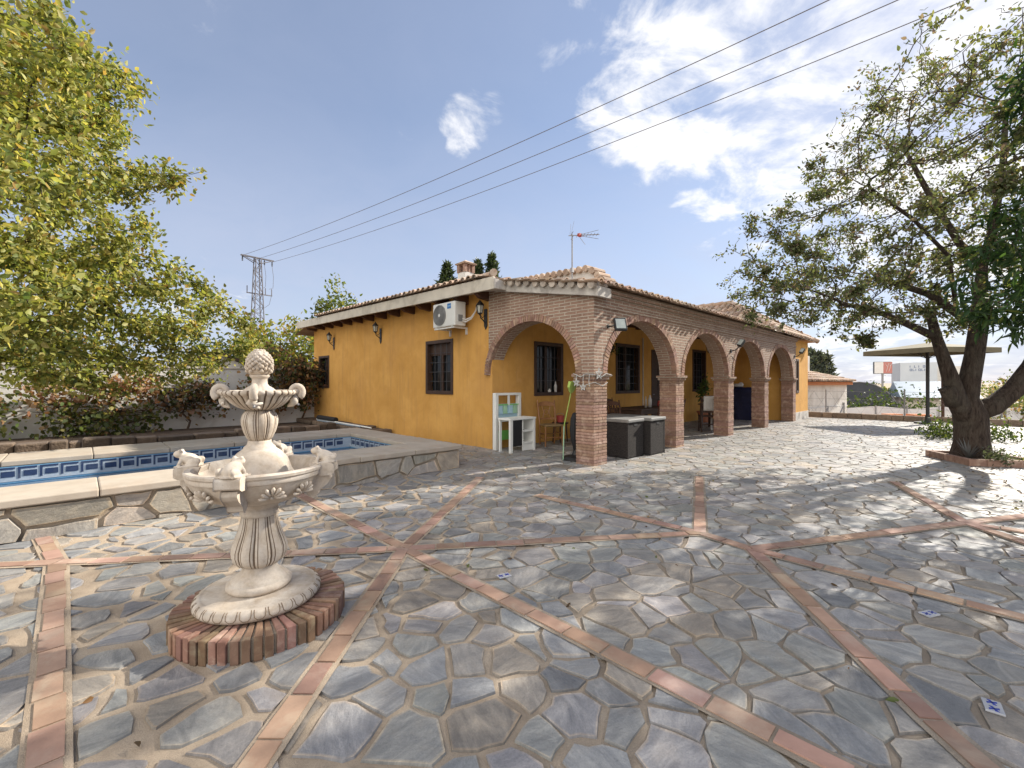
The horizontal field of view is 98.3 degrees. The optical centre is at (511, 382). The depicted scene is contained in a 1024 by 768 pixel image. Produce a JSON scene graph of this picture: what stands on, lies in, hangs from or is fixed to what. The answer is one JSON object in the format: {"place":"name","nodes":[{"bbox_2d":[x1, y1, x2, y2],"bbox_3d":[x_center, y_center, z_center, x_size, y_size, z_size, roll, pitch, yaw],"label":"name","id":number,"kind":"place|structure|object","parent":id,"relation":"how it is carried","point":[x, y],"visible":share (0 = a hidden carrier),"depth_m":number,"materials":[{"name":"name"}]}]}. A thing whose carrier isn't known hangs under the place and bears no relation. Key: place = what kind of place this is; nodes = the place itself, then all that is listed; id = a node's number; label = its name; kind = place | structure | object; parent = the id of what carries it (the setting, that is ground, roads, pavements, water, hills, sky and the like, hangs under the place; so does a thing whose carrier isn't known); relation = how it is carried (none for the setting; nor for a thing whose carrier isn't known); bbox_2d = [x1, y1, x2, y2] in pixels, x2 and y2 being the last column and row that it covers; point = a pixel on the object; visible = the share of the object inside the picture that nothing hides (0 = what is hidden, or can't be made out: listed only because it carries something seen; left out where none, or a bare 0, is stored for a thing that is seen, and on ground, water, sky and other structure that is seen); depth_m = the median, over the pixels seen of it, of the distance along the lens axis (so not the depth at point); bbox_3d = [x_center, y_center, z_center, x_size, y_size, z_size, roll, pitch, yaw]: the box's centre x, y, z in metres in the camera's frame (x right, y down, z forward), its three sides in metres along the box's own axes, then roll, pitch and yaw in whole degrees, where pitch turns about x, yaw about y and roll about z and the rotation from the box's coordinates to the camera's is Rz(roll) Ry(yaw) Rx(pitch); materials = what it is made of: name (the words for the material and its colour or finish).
{"place":"outdoors","nodes":[
{"label":"outdoors","id":0,"kind":"place"},
{"bbox_2d":[0,422,312,452],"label":"yard","id":1,"kind":"structure","parent":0,"point":[165,432],"depth_m":12.17,"materials":[{"name":"soil"}]},
{"bbox_2d":[0,374,80,439],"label":"wall creeper","id":2,"kind":"object","parent":1,"relation":"on","point":[3,429],"depth_m":10.58,"materials":[{"name":"green plant"}]},
{"bbox_2d":[0,305,126,364],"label":"leafy tree","id":3,"kind":"object","parent":1,"relation":"on","point":[54,362],"visible":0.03,"depth_m":17.80,"materials":[{"name":"green plant"}]},
{"bbox_2d":[3,367,187,436],"bbox_3d":[-10.994,0.437,11.414,4.462,1.960,1.026,0,0,-44],"label":"wall creeper","id":4,"kind":"object","parent":1,"relation":"on","point":[143,391],"depth_m":11.72,"materials":[{"name":"green plant"}]},
{"bbox_2d":[24,394,208,439],"bbox_3d":[-10.326,0.875,12.034,4.020,1.177,1.055,0,0,-44],"label":"wall creeper","id":5,"kind":"object","parent":1,"relation":"on","point":[66,420],"depth_m":11.62,"materials":[{"name":"green plant"}]},
{"bbox_2d":[0,363,313,439],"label":"boundary wall","id":6,"kind":"structure","parent":1,"relation":"on","point":[234,377],"depth_m":13.06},
{"bbox_2d":[0,422,335,453],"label":"stone border","id":7,"kind":"object","parent":1,"relation":"on","point":[13,447],"visible":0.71,"depth_m":9.73,"materials":[{"name":"stone"}]},
{"bbox_2d":[132,373,271,429],"bbox_3d":[-9.306,0.526,13.000,4.120,1.767,1.116,0,0,-44],"label":"wall creeper","id":8,"kind":"object","parent":1,"relation":"on","point":[197,396],"depth_m":13.08,"materials":[{"name":"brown plant"}]},
{"bbox_2d":[178,353,244,367],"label":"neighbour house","id":9,"kind":"structure","parent":1,"relation":"on","point":[235,362],"depth_m":22.27,"materials":[{"name":"white wood"}]},
{"bbox_2d":[181,328,244,359],"bbox_3d":[-17.722,-0.885,27.134,5.467,4.991,5.448,0,0,0],"label":"leafy tree","id":10,"kind":"object","parent":1,"relation":"on","point":[221,340],"visible":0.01,"depth_m":26.34,"materials":[{"name":"green plant"}]},
{"bbox_2d":[240,254,273,324],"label":"lattice pylon","id":11,"kind":"object","parent":1,"relation":"on","point":[255,259],"visible":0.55,"depth_m":48.01,"materials":[{"name":"metal"}]},
{"bbox_2d":[241,0,828,255],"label":"power line","id":12,"kind":"object","parent":11,"relation":"attached to","point":[586,112],"visible":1,"depth_m":20.50,"materials":[{"name":"metal"}]},
{"bbox_2d":[258,0,897,258],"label":"power line","id":13,"kind":"object","parent":11,"relation":"attached to","point":[637,112],"visible":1,"depth_m":20.64,"materials":[{"name":"metal"}]},
{"bbox_2d":[274,0,965,261],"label":"power line","id":14,"kind":"object","parent":11,"relation":"attached to","point":[672,118],"visible":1,"depth_m":21.09,"materials":[{"name":"metal"}]},
{"bbox_2d":[216,309,313,368],"bbox_3d":[-12.580,-1.273,24.030,5.938,5.554,5.848,0,0,0],"label":"leafy tree","id":15,"kind":"object","parent":1,"relation":"on","point":[294,343],"visible":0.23,"depth_m":23.31,"materials":[{"name":"green plant"}]},
{"bbox_2d":[237,340,327,417],"bbox_3d":[-7.164,-0.009,15.023,3.550,2.842,1.419,0,0,-44],"label":"wall creeper","id":16,"kind":"object","parent":1,"relation":"on","point":[299,372],"depth_m":15.06,"materials":[{"name":"green plant"}]},
{"bbox_2d":[296,273,365,357],"bbox_3d":[-12.208,-3.237,32.023,5.569,9.482,5.861,0,0,30],"label":"leafy tree","id":17,"kind":"object","parent":1,"relation":"on","point":[327,305],"visible":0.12,"depth_m":31.70,"materials":[{"name":"green plant"}]},
{"bbox_2d":[296,417,391,432],"bbox_3d":[-5.461,1.317,13.862,0.678,0.166,5.687,0,0,-44],"label":"stone edging","id":18,"kind":"object","parent":1,"relation":"on","point":[310,420],"visible":0.46,"depth_m":13.25,"materials":[{"name":"stone"}]},
{"bbox_2d":[316,415,371,428],"bbox_3d":[-5.096,1.159,13.249,3.701,0.185,0.187,0,0,45],"label":"pool pole","id":19,"kind":"object","parent":18,"relation":"on","point":[321,418],"visible":1,"depth_m":13.61,"materials":[{"name":"metal"}]},
{"bbox_2d":[434,259,456,283],"bbox_3d":[-4.349,-3.461,30.055,4.986,9.928,5.035,0,0,-24],"label":"conifer","id":20,"kind":"object","parent":1,"relation":"on","point":[447,272],"visible":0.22,"depth_m":29.75,"materials":[{"name":"green plant"}]},
{"bbox_2d":[473,257,485,274],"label":"conifer","id":21,"kind":"object","parent":1,"relation":"on","point":[479,269],"visible":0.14,"depth_m":30.79,"materials":[{"name":"green plant"}]},
{"bbox_2d":[483,250,501,277],"bbox_3d":[-1.588,-3.971,31.395,4.577,10.949,4.865,0,0,0],"label":"conifer","id":22,"kind":"object","parent":1,"relation":"on","point":[490,263],"visible":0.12,"depth_m":31.30,"materials":[{"name":"green plant"}]},
{"bbox_2d":[295,260,819,465],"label":"country house","id":23,"kind":"structure","parent":1,"relation":"on","point":[414,373],"depth_m":10.74,"materials":[{"name":"yellow paint"}]},
{"bbox_2d":[319,355,328,387],"bbox_3d":[-6.565,-0.370,15.609,0.172,1.124,0.914,0,0,-44],"label":"window","id":24,"kind":"structure","parent":23,"relation":"in","point":[326,358],"depth_m":15.63,"materials":[{"name":"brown wood"}]},
{"bbox_2d":[372,322,381,343],"bbox_3d":[-3.832,-1.411,12.525,0.265,0.618,0.165,0,0,-44],"label":"wall lantern","id":25,"kind":"object","parent":23,"relation":"attached to","point":[375,327],"depth_m":12.48,"materials":[{"name":"black metal"}]},
{"bbox_2d":[426,338,452,394],"bbox_3d":[-1.692,-0.365,10.611,0.172,1.294,1.114,0,0,-44],"label":"window","id":26,"kind":"structure","parent":23,"relation":"in","point":[439,353],"depth_m":10.65,"materials":[{"name":"brown wood"}]},
{"bbox_2d":[433,301,476,336],"bbox_3d":[-1.263,-1.405,9.761,0.443,0.690,1.106,0,0,-44],"label":"air conditioner","id":27,"kind":"object","parent":23,"relation":"attached to","point":[448,315],"visible":1,"depth_m":9.61,"materials":[{"name":"grey plastic"}]},
{"bbox_2d":[476,300,487,329],"bbox_3d":[-0.642,-1.421,9.253,0.265,0.618,0.164,0,0,-44],"label":"wall lantern","id":28,"kind":"object","parent":23,"relation":"attached to","point":[479,305],"depth_m":9.24,"materials":[{"name":"black metal"}]},
{"bbox_2d":[534,341,562,395],"bbox_3d":[0.825,-0.315,10.494,1.034,1.254,0.172,0,0,-44],"label":"window","id":29,"kind":"structure","parent":23,"relation":"in","point":[548,357],"depth_m":10.52,"materials":[{"name":"brown wood"}]},
{"bbox_2d":[569,223,598,278],"bbox_3d":[1.625,-2.775,9.985,0.700,1.791,0.260,0,0,-3],"label":"tv antenna","id":30,"kind":"object","parent":23,"relation":"attached to","point":[572,235],"visible":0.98,"depth_m":9.97,"materials":[{"name":"metal"}]},
{"bbox_2d":[573,368,611,389],"bbox_3d":[1.381,-0.054,7.542,0.529,0.376,0.470,0,0,-44],"label":"star garland","id":31,"kind":"object","parent":23,"relation":"attached to","point":[576,382],"visible":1,"depth_m":7.37,"materials":[{"name":"grey wicker"}]},
{"bbox_2d":[607,318,626,330],"bbox_3d":[1.787,-0.990,7.561,0.332,0.231,0.157,0,0,-6],"label":"floodlight","id":32,"kind":"object","parent":23,"relation":"attached to","point":[620,324],"visible":1,"depth_m":7.53,"materials":[{"name":"black metal"}]},
{"bbox_2d":[616,343,639,393],"bbox_3d":[3.335,-0.395,12.941,1.304,1.434,0.172,0,0,-44],"label":"window","id":33,"kind":"structure","parent":23,"relation":"in","point":[625,383],"depth_m":12.99,"materials":[{"name":"brown wood"}]},
{"bbox_2d":[651,350,659,415],"bbox_3d":[4.713,0.175,14.277,1.100,2.410,0.160,0,0,-44],"label":"door","id":34,"kind":"structure","parent":23,"relation":"in","point":[655,388],"depth_m":14.20,"materials":[{"name":"brown wood"}]},
{"bbox_2d":[692,349,705,391],"bbox_3d":[6.869,-0.430,16.386,1.174,1.524,0.172,0,0,-44],"label":"window","id":35,"kind":"structure","parent":23,"relation":"in","point":[698,356],"depth_m":16.56,"materials":[{"name":"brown wood"}]},
{"bbox_2d":[730,339,745,359],"bbox_3d":[5.877,-0.863,11.505,0.217,0.540,0.317,0,0,-44],"label":"arm lamp","id":36,"kind":"object","parent":23,"relation":"attached to","point":[741,342],"visible":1,"depth_m":11.44,"materials":[{"name":"black metal"}]},
{"bbox_2d":[796,359,798,392],"bbox_3d":[10.450,-0.235,16.330,0.384,1.254,0.172,0,0,-44],"label":"window","id":37,"kind":"structure","parent":23,"relation":"in","point":[797,360],"depth_m":16.35,"materials":[{"name":"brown wood"}]},
{"bbox_2d":[0,417,1023,767],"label":"flagstone paving","id":38,"kind":"structure","parent":0,"point":[856,725],"depth_m":2.69,"materials":[{"name":"stone"}]},
{"bbox_2d":[17,536,73,767],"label":"mortar strip","id":39,"kind":"object","parent":38,"relation":"on","point":[68,760],"visible":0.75,"depth_m":2.09,"materials":[{"name":"concrete"}]},
{"bbox_2d":[25,536,66,767],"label":"brick band","id":40,"kind":"object","parent":38,"relation":"on","point":[45,745],"visible":0.94,"depth_m":2.07,"materials":[{"name":"brick"}]},
{"bbox_2d":[0,0,263,408],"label":"walnut tree","id":41,"kind":"object","parent":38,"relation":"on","point":[70,71],"visible":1,"depth_m":6.40,"materials":[{"name":"green plant"}]},
{"bbox_2d":[0,428,461,543],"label":"swimming pool","id":42,"kind":"structure","parent":38,"relation":"in","point":[28,512],"depth_m":5.89,"materials":[{"name":"stone"}]},
{"bbox_2d":[0,447,355,486],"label":"water","id":43,"kind":"structure","parent":42,"relation":"in","point":[90,476],"depth_m":6.15,"materials":[{"name":"blue liquid"}]},
{"bbox_2d":[166,349,344,666],"bbox_3d":[-1.483,0.601,2.620,0.923,1.598,0.912,0,0,0],"label":"stone fountain","id":44,"kind":"object","parent":38,"relation":"on","point":[261,604],"visible":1,"depth_m":2.49,"materials":[{"name":"stone"}]},
{"bbox_2d":[0,531,698,568],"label":"mortar strip","id":45,"kind":"object","parent":38,"relation":"on","point":[551,542],"visible":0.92,"depth_m":3.62,"materials":[{"name":"brick"}]},
{"bbox_2d":[0,531,701,567],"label":"brick band","id":46,"kind":"object","parent":38,"relation":"on","point":[335,551],"visible":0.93,"depth_m":3.63,"materials":[{"name":"brick"}]},
{"bbox_2d":[232,477,484,767],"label":"mortar strip","id":47,"kind":"object","parent":38,"relation":"on","point":[295,726],"visible":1,"depth_m":2.17,"materials":[{"name":"concrete"}]},
{"bbox_2d":[237,477,482,767],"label":"brick band","id":48,"kind":"object","parent":38,"relation":"on","point":[260,753],"visible":0.96,"depth_m":2.17,"materials":[{"name":"brick"}]},
{"bbox_2d":[493,393,520,449],"bbox_3d":[-0.100,0.810,9.354,0.740,1.180,0.100,0,0,-44],"label":"toy kitchen","id":49,"kind":"object","parent":38,"relation":"on","point":[508,409],"visible":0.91,"depth_m":9.22,"materials":[{"name":"white wood"}]},
{"bbox_2d":[498,416,535,453],"bbox_3d":[0.109,1.055,9.033,0.740,0.690,0.360,0,0,-44],"label":"toy counter","id":50,"kind":"object","parent":38,"relation":"on","point":[522,431],"visible":0.98,"depth_m":8.90,"materials":[{"name":"wood"}]},
{"bbox_2d":[537,400,563,446],"bbox_3d":[0.846,0.904,9.864,0.448,0.995,0.523,0,0,-18],"label":"wooden chair","id":51,"kind":"object","parent":38,"relation":"on","point":[550,404],"visible":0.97,"depth_m":9.96,"materials":[{"name":"brown wood"}]},
{"bbox_2d":[82,421,1023,746],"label":"fallen leaves","id":52,"kind":"object","parent":38,"relation":"on","point":[890,699],"visible":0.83,"depth_m":3.54,"materials":[{"name":"brown plant"}]},
{"bbox_2d":[552,422,567,442],"bbox_3d":[1.127,1.165,10.349,0.300,0.471,0.260,0,0,-44],"label":"stool","id":53,"kind":"object","parent":38,"relation":"on","point":[566,423],"visible":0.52,"depth_m":10.32,"materials":[{"name":"brown wood"}]},
{"bbox_2d":[562,412,576,461],"bbox_3d":[1.139,0.970,7.973,0.480,0.860,0.480,0,0,0],"label":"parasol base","id":54,"kind":"object","parent":38,"relation":"on","point":[572,456],"visible":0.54,"depth_m":7.91,"materials":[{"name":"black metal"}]},
{"bbox_2d":[563,381,575,458],"bbox_3d":[0.981,0.680,7.778,0.198,1.401,0.278,0,0,-44],"label":"broom","id":55,"kind":"object","parent":38,"relation":"on","point":[571,387],"visible":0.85,"depth_m":7.73,"materials":[{"name":"plastic"}]},
{"bbox_2d":[297,493,853,767],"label":"brick band","id":56,"kind":"object","parent":38,"relation":"on","point":[745,720],"visible":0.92,"depth_m":2.16,"materials":[{"name":"brick"}]},
{"bbox_2d":[296,496,864,767],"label":"mortar strip","id":57,"kind":"object","parent":38,"relation":"on","point":[790,754],"visible":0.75,"depth_m":2.10,"materials":[{"name":"brick"}]},
{"bbox_2d":[533,494,691,531],"bbox_3d":[1.015,1.384,4.750,2.014,0.001,0.144,0,0,44],"label":"mortar strip","id":58,"kind":"object","parent":38,"relation":"on","point":[615,515],"visible":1,"depth_m":4.60,"materials":[{"name":"concrete"}]},
{"bbox_2d":[606,400,620,413],"bbox_3d":[2.496,0.904,10.525,0.523,0.995,0.448,0,0,-44],"label":"slat back chair","id":59,"kind":"object","parent":38,"relation":"on","point":[611,403],"visible":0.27,"depth_m":10.32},
{"bbox_2d":[535,494,693,530],"bbox_3d":[1.016,1.386,4.752,1.958,0.021,0.110,0,0,43],"label":"brick band","id":60,"kind":"object","parent":38,"relation":"on","point":[653,521],"visible":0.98,"depth_m":4.64,"materials":[{"name":"brick"}]},
{"bbox_2d":[606,416,643,458],"bbox_3d":[1.874,1.038,8.602,0.570,0.725,1.225,0,0,-44],"label":"storage box","id":61,"kind":"object","parent":38,"relation":"on","point":[624,437],"visible":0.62,"depth_m":8.17,"materials":[{"name":"plastic"}]},
{"bbox_2d":[612,406,659,414],"bbox_3d":[3.389,1.020,11.395,1.700,0.760,0.850,0,0,-44],"label":"porch table","id":62,"kind":"object","parent":38,"relation":"on","point":[637,410],"visible":0.27,"depth_m":10.85,"materials":[{"name":"brown wood"}]},
{"bbox_2d":[607,413,665,455],"bbox_3d":[2.423,1.038,9.005,0.600,0.725,1.215,0,0,-44],"label":"storage box","id":63,"kind":"object","parent":38,"relation":"on","point":[653,434],"visible":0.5,"depth_m":8.53,"materials":[{"name":"plastic"}]},
{"bbox_2d":[696,373,712,421],"bbox_3d":[6.654,0.523,15.457,0.702,1.753,0.590,0,0,-44],"label":"potted shrub","id":64,"kind":"object","parent":38,"relation":"on","point":[701,391],"visible":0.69,"depth_m":15.39,"materials":[{"name":"green plant"}]},
{"bbox_2d":[698,397,713,431],"bbox_3d":[5.490,0.904,12.406,0.448,0.995,0.523,0,0,16],"label":"bentwood chair","id":65,"kind":"object","parent":38,"relation":"on","point":[700,416],"visible":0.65,"depth_m":12.29,"materials":[{"name":"brown wood"}]},
{"bbox_2d":[703,396,713,410],"bbox_3d":[5.415,0.576,12.143,0.305,0.412,0.212,0,0,16],"label":"white cloth","id":66,"kind":"object","parent":65,"relation":"on","point":[708,402],"visible":0.81,"depth_m":12.09,"materials":[{"name":"fabric"}]},
{"bbox_2d":[733,387,751,419],"bbox_3d":[8.757,0.790,16.561,0.762,1.220,1.287,0,0,-44],"label":"covered barbecue","id":67,"kind":"object","parent":38,"relation":"on","point":[742,403],"visible":0.34,"depth_m":16.32,"materials":[{"name":"fabric"}]},
{"bbox_2d":[694,476,999,767],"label":"brick band","id":68,"kind":"object","parent":38,"relation":"on","point":[948,734],"visible":0.97,"depth_m":2.22,"materials":[{"name":"brick"}]},
{"bbox_2d":[692,476,1005,767],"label":"mortar strip","id":69,"kind":"object","parent":38,"relation":"on","point":[929,730],"visible":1,"depth_m":2.11,"materials":[{"name":"concrete"}]},
{"bbox_2d":[748,514,1023,549],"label":"brick band","id":70,"kind":"object","parent":38,"relation":"on","point":[768,546],"visible":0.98,"depth_m":4.03,"materials":[{"name":"brick"}]},
{"bbox_2d":[750,513,1023,550],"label":"mortar strip","id":71,"kind":"object","parent":38,"relation":"on","point":[827,542],"visible":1,"depth_m":4.00,"materials":[{"name":"concrete"}]},
{"bbox_2d":[751,548,1023,619],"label":"brick band","id":72,"kind":"object","parent":38,"relation":"on","point":[1004,612],"visible":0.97,"depth_m":3.00,"materials":[{"name":"brick"}]},
{"bbox_2d":[764,554,1023,621],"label":"mortar strip","id":73,"kind":"object","parent":38,"relation":"on","point":[915,592],"visible":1,"depth_m":2.94,"materials":[{"name":"concrete"}]},
{"bbox_2d":[809,411,1023,426],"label":"boundary kerb","id":74,"kind":"structure","parent":38,"relation":"on","point":[1000,422],"depth_m":16.19,"materials":[{"name":"stone"}]},
{"bbox_2d":[809,389,1023,419],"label":"wire fence","id":75,"kind":"object","parent":74,"relation":"on","point":[904,402],"visible":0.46,"depth_m":16.67,"materials":[{"name":"metal"}]},
{"bbox_2d":[887,481,966,520],"bbox_3d":[4.880,1.383,5.255,0.144,0.001,2.017,0,0,25],"label":"mortar strip","id":76,"kind":"object","parent":38,"relation":"on","point":[922,501],"visible":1,"depth_m":5.22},
{"bbox_2d":[890,481,968,521],"bbox_3d":[4.880,1.385,5.254,0.107,0.023,1.962,0,0,25],"label":"brick band","id":77,"kind":"object","parent":38,"relation":"on","point":[944,510],"visible":0.94,"depth_m":5.00,"materials":[{"name":"brick"}]},
{"bbox_2d":[918,610,940,617],"bbox_3d":[2.500,1.385,2.650,0.096,0.010,0.060,0,0,-17],"label":"glazed tile","id":78,"kind":"object","parent":38,"relation":"on","point":[929,613],"visible":1,"depth_m":2.64,"materials":[{"name":"white ceramic"}]},
{"bbox_2d":[863,343,1001,424],"bbox_3d":[14.000,0.030,14.900,2.420,2.740,2.420,0,0,-8],"label":"garden parasol","id":79,"kind":"object","parent":38,"relation":"on","point":[924,350],"visible":0.76,"depth_m":14.85,"materials":[{"name":"fabric"}]},
{"bbox_2d":[941,380,944,416],"bbox_3d":[14.900,0.485,15.300,0.120,1.830,0.120,0,0,0],"label":"slim post","id":80,"kind":"object","parent":38,"relation":"on","point":[942,410],"depth_m":15.28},
{"bbox_2d":[914,407,1023,443],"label":"ground shrub","id":81,"kind":"object","parent":38,"relation":"on","point":[936,430],"visible":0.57,"depth_m":10.88,"materials":[{"name":"green plant"}]},
{"bbox_2d":[925,450,1023,467],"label":"tree planter","id":82,"kind":"object","parent":38,"relation":"on","point":[943,455],"visible":0.64,"depth_m":7.42,"materials":[{"name":"brick"}]},
{"bbox_2d":[712,0,1023,458],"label":"courtyard tree","id":83,"kind":"object","parent":82,"relation":"in","point":[972,412],"visible":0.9,"depth_m":7.62,"materials":[{"name":"green plant"}]},
{"bbox_2d":[956,437,990,457],"bbox_3d":[7.804,1.141,7.548,0.573,0.359,0.638,0,0,0],"label":"spiky plant","id":84,"kind":"object","parent":82,"relation":"on","point":[966,450],"visible":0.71,"depth_m":7.59,"materials":[{"name":"plant"}]},
{"bbox_2d":[971,440,1020,467],"bbox_3d":[8.070,1.177,7.325,0.605,0.468,0.546,0,0,0],"label":"shrub","id":85,"kind":"object","parent":82,"relation":"in","point":[998,456],"visible":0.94,"depth_m":7.28,"materials":[{"name":"green plant"}]},
{"bbox_2d":[929,37,1023,353],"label":"narrow leaved tree","id":86,"kind":"object","parent":38,"relation":"on","point":[986,314],"visible":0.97,"depth_m":5.25,"materials":[{"name":"green plant"}]},
{"bbox_2d":[961,522,1023,544],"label":"brick band","id":87,"kind":"object","parent":38,"relation":"on","point":[1009,536],"visible":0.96,"depth_m":4.02,"materials":[{"name":"brick"}]},
{"bbox_2d":[981,697,1005,716],"bbox_3d":[2.055,1.385,1.890,0.060,0.010,0.096,0,0,38],"label":"glazed tile","id":88,"kind":"object","parent":38,"relation":"on","point":[992,706],"visible":1,"depth_m":1.88,"materials":[{"name":"white ceramic"}]},
{"bbox_2d":[965,521,1023,533],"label":"brick band","id":89,"kind":"object","parent":38,"relation":"on","point":[1009,529],"visible":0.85,"depth_m":4.18,"materials":[{"name":"brick"}]},
{"bbox_2d":[0,0,1023,382],"label":"sky","id":90,"kind":"structure","parent":0,"point":[300,116],"materials":[{"name":"blue"}]},
{"bbox_2d":[847,382,897,407],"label":"net tunnel","id":91,"kind":"structure","parent":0,"point":[860,386],"depth_m":36.91,"materials":[{"name":"fabric"}]},
{"bbox_2d":[875,383,1022,403],"bbox_3d":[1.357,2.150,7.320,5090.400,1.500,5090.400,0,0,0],"label":"terrain","id":92,"kind":"structure","parent":0,"point":[887,385],"depth_m":413.92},
{"bbox_2d":[809,346,822,372],"bbox_3d":[20.657,0.233,30.400,2.590,5.541,2.673,0,0,0],"label":"cypress","id":93,"kind":"object","parent":92,"relation":"on","point":[815,362],"visible":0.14,"depth_m":30.23,"materials":[{"name":"green plant"}]},
{"bbox_2d":[814,349,831,374],"bbox_3d":[21.503,0.282,31.041,2.640,5.443,2.606,0,0,0],"label":"cypress","id":94,"kind":"object","parent":92,"relation":"on","point":[821,358],"visible":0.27,"depth_m":30.76,"materials":[{"name":"green plant"}]},
{"bbox_2d":[808,356,855,412],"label":"white outbuilding","id":95,"kind":"structure","parent":92,"relation":"on","point":[819,383],"depth_m":20.93,"materials":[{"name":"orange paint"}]},
{"bbox_2d":[823,350,851,407],"bbox_3d":[22.501,0.316,31.362,2.790,5.375,2.506,0,0,42],"label":"cypress","id":96,"kind":"object","parent":92,"relation":"on","point":[832,368],"visible":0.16,"depth_m":31.20,"materials":[{"name":"green plant"}]},
{"bbox_2d":[873,362,891,386],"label":"roadside sign","id":97,"kind":"object","parent":92,"relation":"on","point":[882,368],"visible":0.94,"depth_m":79.82,"materials":[{"name":"metal"}]},
{"bbox_2d":[847,375,940,408],"bbox_3d":[28.035,1.780,33.849,8.919,4.860,5.438,0,0,0],"label":"field bush","id":98,"kind":"object","parent":92,"relation":"on","point":[884,402],"visible":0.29,"depth_m":33.11,"materials":[{"name":"green plant"}]},
{"bbox_2d":[891,362,960,384],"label":"grey factory","id":99,"kind":"structure","parent":92,"relation":"on","point":[909,371],"depth_m":120.31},
{"bbox_2d":[847,405,1023,419],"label":"shade cloth fence","id":100,"kind":"object","parent":92,"relation":"on","point":[880,410],"visible":0.15,"depth_m":28.00,"materials":[{"name":"fabric"}]},
{"bbox_2d":[888,381,982,408],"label":"warehouse","id":101,"kind":"structure","parent":92,"relation":"on","point":[908,387],"depth_m":42.30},
{"bbox_2d":[980,369,1023,401],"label":"field bush","id":102,"kind":"object","parent":92,"relation":"on","point":[985,388],"visible":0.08,"depth_m":41.44,"materials":[{"name":"green plant"}]},
{"bbox_2d":[989,376,1023,419],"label":"hedge plant","id":103,"kind":"object","parent":92,"relation":"on","point":[994,389],"visible":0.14,"depth_m":17.97,"materials":[{"name":"green plant"}]},
{"bbox_2d":[990,390,1023,418],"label":"field bush","id":104,"kind":"object","parent":92,"relation":"on","point":[1012,406],"visible":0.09,"depth_m":27.00,"materials":[{"name":"green plant"}]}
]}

